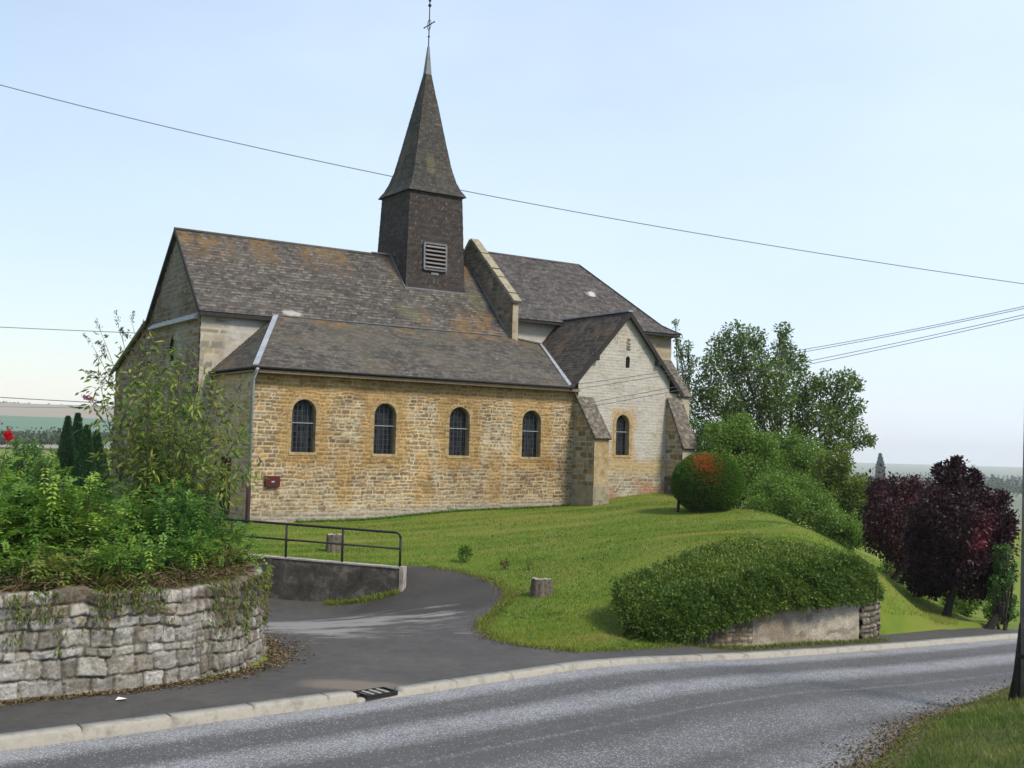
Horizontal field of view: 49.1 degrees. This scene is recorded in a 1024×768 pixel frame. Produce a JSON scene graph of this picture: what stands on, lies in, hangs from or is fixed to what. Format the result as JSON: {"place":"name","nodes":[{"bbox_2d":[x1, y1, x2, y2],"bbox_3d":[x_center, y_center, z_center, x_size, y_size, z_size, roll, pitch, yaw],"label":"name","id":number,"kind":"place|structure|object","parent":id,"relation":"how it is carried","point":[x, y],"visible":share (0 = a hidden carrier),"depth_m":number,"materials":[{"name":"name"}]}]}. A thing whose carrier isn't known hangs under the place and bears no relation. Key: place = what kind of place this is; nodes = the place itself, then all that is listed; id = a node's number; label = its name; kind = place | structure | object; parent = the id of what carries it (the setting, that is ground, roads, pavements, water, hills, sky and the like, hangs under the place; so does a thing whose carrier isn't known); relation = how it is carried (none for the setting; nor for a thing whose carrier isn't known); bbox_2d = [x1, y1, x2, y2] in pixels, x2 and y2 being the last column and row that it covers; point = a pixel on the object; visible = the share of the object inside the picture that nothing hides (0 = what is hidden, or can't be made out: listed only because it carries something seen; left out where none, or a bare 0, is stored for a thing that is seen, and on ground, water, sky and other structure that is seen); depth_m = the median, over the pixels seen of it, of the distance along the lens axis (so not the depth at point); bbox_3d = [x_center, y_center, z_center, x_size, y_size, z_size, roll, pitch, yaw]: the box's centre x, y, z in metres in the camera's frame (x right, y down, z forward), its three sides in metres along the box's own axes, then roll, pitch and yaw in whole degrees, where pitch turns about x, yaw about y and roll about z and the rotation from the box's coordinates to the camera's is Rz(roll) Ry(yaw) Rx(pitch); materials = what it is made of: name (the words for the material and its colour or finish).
{"place":"outdoors","nodes":[
{"label":"outdoors","id":0,"kind":"place"},
{"bbox_2d":[0,638,1016,767],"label":"road","id":1,"kind":"structure","parent":0,"point":[785,712],"depth_m":13.44,"materials":[{"name":"grey asphalt"}]},
{"bbox_2d":[802,674,1010,767],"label":"road edge litter","id":2,"kind":"object","parent":1,"relation":"on","point":[893,736],"visible":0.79,"depth_m":13.24,"materials":[{"name":"brown plant"}]},
{"bbox_2d":[0,565,1017,732],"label":"driveway","id":3,"kind":"structure","parent":0,"point":[415,630],"depth_m":17.53,"materials":[{"name":"grey asphalt"}]},
{"bbox_2d":[0,631,316,706],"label":"leaf litter","id":4,"kind":"object","parent":3,"relation":"on","point":[256,667],"visible":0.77,"depth_m":15.00,"materials":[{"name":"brown plant"}]},
{"bbox_2d":[323,587,399,605],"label":"grass strip","id":5,"kind":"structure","parent":3,"relation":"on","point":[362,599],"depth_m":24.45,"materials":[{"name":"green plant"}]},
{"bbox_2d":[662,637,890,650],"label":"grass strip","id":6,"kind":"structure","parent":3,"relation":"on","point":[788,644],"depth_m":20.66,"materials":[{"name":"green plant"}]},
{"bbox_2d":[0,403,1023,767],"bbox_3d":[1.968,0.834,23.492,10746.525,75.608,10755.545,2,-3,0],"label":"ground","id":7,"kind":"structure","parent":0,"point":[22,415],"depth_m":28.54,"materials":[{"name":"green plant"}]},
{"bbox_2d":[0,430,13,529],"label":"rose bush","id":8,"kind":"object","parent":7,"relation":"on","point":[7,435],"visible":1,"depth_m":14.96,"materials":[{"name":"red plant"}]},
{"bbox_2d":[0,470,30,502],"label":"garden bush","id":9,"kind":"object","parent":7,"relation":"on","point":[20,477],"visible":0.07,"depth_m":25.05,"materials":[{"name":"green plant"}]},
{"bbox_2d":[0,436,53,505],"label":"garden bush","id":10,"kind":"object","parent":7,"relation":"on","point":[34,451],"visible":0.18,"depth_m":29.74,"materials":[{"name":"green plant"}]},
{"bbox_2d":[0,531,74,590],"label":"rowan shrub","id":11,"kind":"object","parent":7,"relation":"on","point":[8,568],"visible":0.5,"depth_m":14.70,"materials":[{"name":"green plant"}]},
{"bbox_2d":[0,454,89,576],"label":"rowan shrub","id":12,"kind":"object","parent":7,"relation":"on","point":[16,488],"visible":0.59,"depth_m":15.42,"materials":[{"name":"green plant"}]},
{"bbox_2d":[28,452,68,501],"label":"garden bush","id":13,"kind":"object","parent":7,"relation":"on","point":[45,465],"visible":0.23,"depth_m":26.79,"materials":[{"name":"green plant"}]},
{"bbox_2d":[3,542,96,591],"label":"rowan shrub","id":14,"kind":"object","parent":7,"relation":"on","point":[41,564],"visible":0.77,"depth_m":14.36,"materials":[{"name":"green plant"}]},
{"bbox_2d":[0,397,102,402],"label":"overhead cable","id":15,"kind":"object","parent":7,"relation":"on","point":[49,400],"visible":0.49,"depth_m":62.36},
{"bbox_2d":[0,423,111,445],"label":"valley hedge","id":16,"kind":"object","parent":7,"relation":"on","point":[49,437],"visible":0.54,"depth_m":284.50,"materials":[{"name":"green plant"}]},
{"bbox_2d":[0,398,113,407],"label":"hilltop trees","id":17,"kind":"object","parent":7,"relation":"on","point":[95,406],"visible":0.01,"depth_m":1309.72,"materials":[{"name":"green plant"}]},
{"bbox_2d":[53,415,77,506],"bbox_3d":[-13.481,2.611,33.911,0.965,3.350,0.942,2,-3,0],"label":"cypress","id":18,"kind":"object","parent":7,"relation":"on","point":[64,455],"visible":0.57,"depth_m":33.79,"materials":[{"name":"green plant"}]},
{"bbox_2d":[2,327,133,332],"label":"overhead cable","id":19,"kind":"object","parent":7,"relation":"on","point":[61,329],"visible":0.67,"depth_m":62.75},
{"bbox_2d":[62,412,82,498],"bbox_3d":[-13.432,2.590,34.509,1.043,3.466,1.047,2,-3,0],"label":"cypress","id":20,"kind":"object","parent":7,"relation":"on","point":[76,427],"visible":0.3,"depth_m":34.44,"materials":[{"name":"green plant"}]},
{"bbox_2d":[39,407,111,408],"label":"overhead cable","id":21,"kind":"object","parent":7,"relation":"on","point":[65,407],"visible":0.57,"depth_m":64.46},
{"bbox_2d":[71,424,100,520],"bbox_3d":[-12.689,2.721,33.274,1.014,3.081,1.014,2,-3,0],"label":"cypress","id":22,"kind":"object","parent":7,"relation":"on","point":[83,467],"visible":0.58,"depth_m":33.15,"materials":[{"name":"green plant"}]},
{"bbox_2d":[1,447,184,581],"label":"rowan shrub","id":23,"kind":"object","parent":7,"relation":"on","point":[98,522],"visible":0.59,"depth_m":15.74,"materials":[{"name":"green plant"}]},
{"bbox_2d":[80,431,112,515],"bbox_3d":[-13.360,2.942,35.894,1.210,2.932,1.294,3,-3,-24],"label":"cypress","id":24,"kind":"object","parent":7,"relation":"on","point":[97,440],"visible":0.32,"depth_m":35.79,"materials":[{"name":"green plant"}]},
{"bbox_2d":[70,552,141,590],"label":"lily plant","id":25,"kind":"object","parent":7,"relation":"on","point":[100,580],"visible":0.81,"depth_m":14.45,"materials":[{"name":"green plant"}]},
{"bbox_2d":[68,524,173,591],"bbox_3d":[-5.369,2.438,15.197,1.376,1.109,1.651,2,-3,0],"label":"rowan shrub","id":26,"kind":"object","parent":7,"relation":"on","point":[109,561],"visible":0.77,"depth_m":14.91,"materials":[{"name":"green plant"}]},
{"bbox_2d":[0,544,263,593],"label":"dry litter","id":27,"kind":"object","parent":7,"relation":"on","point":[20,581],"visible":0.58,"depth_m":15.04,"materials":[{"name":"brown plant"}]},
{"bbox_2d":[0,537,265,700],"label":"retaining wall","id":28,"kind":"structure","parent":7,"relation":"on","point":[132,651],"depth_m":14.22,"materials":[{"name":"stone"}]},
{"bbox_2d":[0,565,274,656],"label":"ivy","id":29,"kind":"object","parent":28,"relation":"attached to","point":[268,570],"depth_m":14.40,"materials":[{"name":"green plant"}]},
{"bbox_2d":[179,571,277,679],"bbox_3d":[-4.032,3.372,15.977,0.874,1.356,2.243,1,-3,10],"label":"garden moss","id":30,"kind":"object","parent":28,"relation":"on","point":[203,582],"visible":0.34,"depth_m":15.55,"materials":[{"name":"green plant"}]},
{"bbox_2d":[100,529,193,585],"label":"rowan shrub","id":31,"kind":"object","parent":7,"relation":"on","point":[173,552],"visible":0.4,"depth_m":15.76,"materials":[{"name":"green plant"}]},
{"bbox_2d":[89,478,226,575],"bbox_3d":[-5.345,2.261,16.878,2.130,1.749,2.388,2,-3,0],"label":"rowan shrub","id":32,"kind":"object","parent":7,"relation":"on","point":[178,520],"visible":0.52,"depth_m":16.61,"materials":[{"name":"green plant"}]},
{"bbox_2d":[116,462,211,530],"bbox_3d":[-5.609,2.095,17.654,1.649,1.740,1.677,2,-3,0],"label":"spurge clump","id":33,"kind":"object","parent":7,"relation":"on","point":[142,485],"visible":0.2,"depth_m":17.58,"materials":[{"name":"green plant"}]},
{"bbox_2d":[69,310,269,526],"bbox_3d":[-5.529,0.867,18.201,2.999,4.071,2.485,-1,-4,38],"label":"buddleia bush","id":34,"kind":"object","parent":7,"relation":"on","point":[155,456],"visible":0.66,"depth_m":17.86,"materials":[{"name":"green plant"}]},
{"bbox_2d":[152,525,227,582],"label":"rowan shrub","id":35,"kind":"object","parent":7,"relation":"on","point":[196,556],"visible":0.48,"depth_m":16.04,"materials":[{"name":"green plant"}]},
{"bbox_2d":[171,494,263,555],"bbox_3d":[-4.710,2.414,17.439,1.681,1.426,1.526,3,-3,-24],"label":"rowan shrub","id":36,"kind":"object","parent":7,"relation":"on","point":[205,521],"visible":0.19,"depth_m":17.54,"materials":[{"name":"green plant"}]},
{"bbox_2d":[194,537,250,577],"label":"rowan shrub","id":37,"kind":"object","parent":7,"relation":"on","point":[237,553],"visible":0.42,"depth_m":16.50,"materials":[{"name":"green plant"}]},
{"bbox_2d":[201,520,272,575],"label":"rowan shrub","id":38,"kind":"object","parent":7,"relation":"on","point":[234,538],"visible":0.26,"depth_m":17.17,"materials":[{"name":"green plant"}]},
{"bbox_2d":[248,553,406,601],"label":"ramp wall","id":39,"kind":"structure","parent":7,"relation":"on","point":[306,579],"depth_m":24.82,"materials":[{"name":"concrete"}]},
{"bbox_2d":[218,518,401,566],"bbox_3d":[-5.079,3.510,25.218,5.490,0.909,0.054,1,-3,14],"label":"railing","id":40,"kind":"object","parent":39,"relation":"on","point":[342,543],"visible":0.73,"depth_m":24.96,"materials":[{"name":"black metal"}]},
{"bbox_2d":[325,533,343,551],"bbox_3d":[-4.364,3.916,27.593,0.475,0.480,0.476,2,-3,0],"label":"tree stump","id":41,"kind":"object","parent":7,"relation":"on","point":[334,538],"visible":0.68,"depth_m":27.42,"materials":[{"name":"grey wood"}]},
{"bbox_2d":[110,0,697,523],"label":"church","id":42,"kind":"structure","parent":7,"relation":"on","point":[422,358],"depth_m":40.92,"materials":[{"name":"stone"}]},
{"bbox_2d":[222,457,231,517],"bbox_3d":[-9.283,3.499,36.801,0.080,2.200,1.020,4,-4,-33],"label":"door","id":43,"kind":"structure","parent":42,"relation":"in","point":[226,460],"depth_m":36.86,"materials":[{"name":"paint"}]},
{"bbox_2d":[264,476,279,486],"bbox_3d":[-7.518,3.057,35.145,0.480,0.340,0.143,4,-4,-33],"label":"letter box","id":44,"kind":"object","parent":42,"relation":"attached to","point":[273,481],"visible":1,"depth_m":35.08,"materials":[{"name":"paint"}]},
{"bbox_2d":[286,395,320,455],"bbox_3d":[-6.730,1.313,35.963,1.120,1.945,0.305,4,-4,-33],"label":"window","id":45,"kind":"structure","parent":42,"relation":"in","point":[303,416],"depth_m":36.06,"materials":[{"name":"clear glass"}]},
{"bbox_2d":[369,399,399,456],"bbox_3d":[-4.311,1.467,37.556,1.120,1.945,0.305,4,-4,-33],"label":"window","id":46,"kind":"structure","parent":42,"relation":"in","point":[385,443],"depth_m":37.66,"materials":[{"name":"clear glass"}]},
{"bbox_2d":[445,403,473,458],"bbox_3d":[-1.900,1.621,39.142,1.120,1.945,0.305,4,-4,-33],"label":"window","id":47,"kind":"structure","parent":42,"relation":"in","point":[460,419],"depth_m":39.26,"materials":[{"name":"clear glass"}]},
{"bbox_2d":[518,406,543,459],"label":"window","id":48,"kind":"structure","parent":42,"relation":"in","point":[531,428],"depth_m":40.92,"materials":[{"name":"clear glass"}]},
{"bbox_2d":[613,411,631,457],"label":"window","id":49,"kind":"structure","parent":42,"relation":"in","point":[622,423],"depth_m":42.98,"materials":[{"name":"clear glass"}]},
{"bbox_2d":[573,308,1023,389],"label":"overhead cable","id":50,"kind":"object","parent":42,"relation":"attached to","point":[810,350],"visible":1,"depth_m":36.53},
{"bbox_2d":[294,503,569,522],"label":"wall weeds","id":51,"kind":"object","parent":7,"relation":"on","point":[410,515],"depth_m":37.96,"materials":[{"name":"green plant"}]},
{"bbox_2d":[457,543,473,562],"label":"young shrub","id":52,"kind":"object","parent":7,"relation":"on","point":[462,552],"visible":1,"depth_m":26.52,"materials":[{"name":"green plant"}]},
{"bbox_2d":[499,558,509,569],"bbox_3d":[-0.152,4.102,25.536,0.253,0.320,0.266,-1,-4,38],"label":"sapling","id":53,"kind":"object","parent":7,"relation":"on","point":[503,561],"visible":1,"depth_m":25.51,"materials":[{"name":"green plant"}]},
{"bbox_2d":[0,633,1017,751],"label":"kerb","id":54,"kind":"structure","parent":7,"relation":"on","point":[15,740],"depth_m":14.09,"materials":[{"name":"concrete"}]},
{"bbox_2d":[353,687,397,699],"bbox_3d":[-1.772,4.016,14.564,0.480,0.050,0.320,4,-4,-42],"label":"drain grate","id":55,"kind":"object","parent":54,"relation":"on","point":[369,695],"visible":0.93,"depth_m":14.52,"materials":[{"name":"black metal"}]},
{"bbox_2d":[0,84,1023,283],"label":"overhead cable","id":56,"kind":"object","parent":7,"relation":"on","point":[495,196],"visible":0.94,"depth_m":57.83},
{"bbox_2d":[524,560,534,569],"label":"sapling","id":57,"kind":"object","parent":7,"relation":"on","point":[528,565],"visible":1,"depth_m":25.25,"materials":[{"name":"green plant"}]},
{"bbox_2d":[530,577,552,597],"bbox_3d":[0.593,4.036,22.306,0.475,0.363,0.476,2,-3,0],"label":"tree stump","id":58,"kind":"object","parent":7,"relation":"on","point":[541,587],"visible":0.98,"depth_m":22.14,"materials":[{"name":"grey wood"}]},
{"bbox_2d":[426,565,682,652],"bbox_3d":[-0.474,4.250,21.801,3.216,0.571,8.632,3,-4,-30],"label":"verge grass","id":59,"kind":"structure","parent":7,"relation":"on","point":[486,630],"depth_m":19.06,"materials":[{"name":"green plant"}]},
{"bbox_2d":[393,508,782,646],"bbox_3d":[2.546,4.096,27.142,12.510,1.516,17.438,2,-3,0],"label":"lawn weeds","id":60,"kind":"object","parent":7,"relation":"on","point":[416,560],"visible":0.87,"depth_m":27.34,"materials":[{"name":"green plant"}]},
{"bbox_2d":[672,318,696,417],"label":"slim tree","id":61,"kind":"object","parent":7,"relation":"on","point":[685,377],"visible":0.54,"depth_m":60.10,"materials":[{"name":"green plant"}]},
{"bbox_2d":[689,416,711,452],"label":"lilac bush","id":62,"kind":"object","parent":7,"relation":"on","point":[697,435],"visible":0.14,"depth_m":45.60,"materials":[{"name":"green plant"}]},
{"bbox_2d":[670,452,745,511],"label":"clipped bush","id":63,"kind":"object","parent":7,"relation":"on","point":[708,481],"visible":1,"depth_m":34.66,"materials":[{"name":"green plant"}]},
{"bbox_2d":[695,410,788,508],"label":"lilac bush","id":64,"kind":"object","parent":7,"relation":"on","point":[744,447],"visible":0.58,"depth_m":42.18,"materials":[{"name":"green plant"}]},
{"bbox_2d":[608,532,885,645],"bbox_3d":[4.416,3.855,21.413,6.786,1.726,2.871,5,-4,-45],"label":"clipped hedge","id":65,"kind":"object","parent":7,"relation":"on","point":[685,596],"visible":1,"depth_m":20.57,"materials":[{"name":"green plant"}]},
{"bbox_2d":[687,319,877,453],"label":"ash tree","id":66,"kind":"object","parent":7,"relation":"on","point":[831,412],"visible":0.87,"depth_m":49.70,"materials":[{"name":"green plant"}]},
{"bbox_2d":[541,317,1023,415],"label":"overhead cable","id":67,"kind":"object","parent":7,"relation":"on","point":[793,367],"visible":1,"depth_m":36.17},
{"bbox_2d":[692,599,880,646],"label":"roadside wall","id":68,"kind":"structure","parent":7,"relation":"on","point":[846,622],"depth_m":21.33,"materials":[{"name":"concrete"}]},
{"bbox_2d":[549,314,1023,409],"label":"overhead cable","id":69,"kind":"object","parent":7,"relation":"on","point":[796,363],"visible":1,"depth_m":36.25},
{"bbox_2d":[736,468,844,529],"bbox_3d":[9.658,4.095,39.246,4.016,2.362,3.784,2,-3,0],"label":"lilac bush","id":70,"kind":"object","parent":7,"relation":"on","point":[788,499],"visible":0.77,"depth_m":38.71,"materials":[{"name":"green plant"}]},
{"bbox_2d":[757,420,828,526],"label":"lilac bush","id":71,"kind":"object","parent":7,"relation":"on","point":[796,455],"visible":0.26,"depth_m":43.40,"materials":[{"name":"green plant"}]},
{"bbox_2d":[581,306,1023,383],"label":"overhead cable","id":72,"kind":"object","parent":7,"relation":"on","point":[815,347],"visible":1,"depth_m":36.58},
{"bbox_2d":[809,502,869,550],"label":"lilac bush","id":73,"kind":"object","parent":7,"relation":"on","point":[839,528],"visible":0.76,"depth_m":36.87,"materials":[{"name":"green plant"}]},
{"bbox_2d":[809,440,874,548],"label":"lilac bush","id":74,"kind":"object","parent":7,"relation":"on","point":[834,474],"visible":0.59,"depth_m":40.27,"materials":[{"name":"green plant"}]},
{"bbox_2d":[875,453,884,478],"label":"poplar tree","id":75,"kind":"object","parent":7,"relation":"on","point":[878,467],"visible":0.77,"depth_m":617.66,"materials":[{"name":"green plant"}]},
{"bbox_2d":[875,561,909,583],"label":"undergrowth","id":76,"kind":"object","parent":7,"relation":"on","point":[882,568],"visible":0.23,"depth_m":39.43,"materials":[{"name":"green plant"}]},
{"bbox_2d":[857,463,937,580],"bbox_3d":[10.904,4.159,31.653,2.320,3.791,3.473,0,-4,28],"label":"copper plum tree","id":77,"kind":"object","parent":7,"relation":"on","point":[884,522],"visible":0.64,"depth_m":31.53,"materials":[{"name":"purple plant"}]},
{"bbox_2d":[849,471,1022,498],"bbox_3d":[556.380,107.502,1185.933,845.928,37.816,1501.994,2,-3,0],"label":"wood","id":78,"kind":"object","parent":7,"relation":"on","point":[997,482],"visible":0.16,"depth_m":717.00,"materials":[{"name":"green plant"}]},
{"bbox_2d":[864,685,1023,767],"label":"bank grass","id":79,"kind":"structure","parent":7,"relation":"on","point":[979,713],"depth_m":12.33,"materials":[{"name":"green plant"}]},
{"bbox_2d":[895,454,1020,617],"bbox_3d":[10.963,3.840,27.872,2.684,4.194,3.413,-1,-4,36],"label":"copper plum tree","id":80,"kind":"object","parent":7,"relation":"on","point":[940,532],"visible":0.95,"depth_m":27.58,"materials":[{"name":"purple plant"}]},
{"bbox_2d":[939,593,986,617],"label":"undergrowth","id":81,"kind":"object","parent":7,"relation":"on","point":[965,609],"visible":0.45,"depth_m":32.31,"materials":[{"name":"green plant"}]},
{"bbox_2d":[965,502,1020,629],"bbox_3d":[11.759,4.463,27.694,1.688,3.337,1.465,3,-3,-25],"label":"copper plum tree","id":82,"kind":"object","parent":7,"relation":"on","point":[1009,520],"visible":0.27,"depth_m":27.54,"materials":[{"name":"plant"}]},
{"bbox_2d":[979,601,1018,624],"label":"undergrowth","id":83,"kind":"object","parent":7,"relation":"on","point":[987,614],"visible":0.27,"depth_m":30.65,"materials":[{"name":"green plant"}]},
{"bbox_2d":[986,543,1020,630],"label":"laurel bush","id":84,"kind":"object","parent":7,"relation":"on","point":[994,593],"visible":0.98,"depth_m":26.92,"materials":[{"name":"green plant"}]},
{"bbox_2d":[0,0,1023,466],"label":"sky","id":85,"kind":"structure","parent":0,"point":[883,131],"materials":[{"name":"blue"}]},
{"bbox_2d":[1008,436,1023,701],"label":"utility pole","id":86,"kind":"object","parent":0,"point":[1017,685],"visible":0.79,"depth_m":14.89,"materials":[{"name":"brown wood"}]}
]}

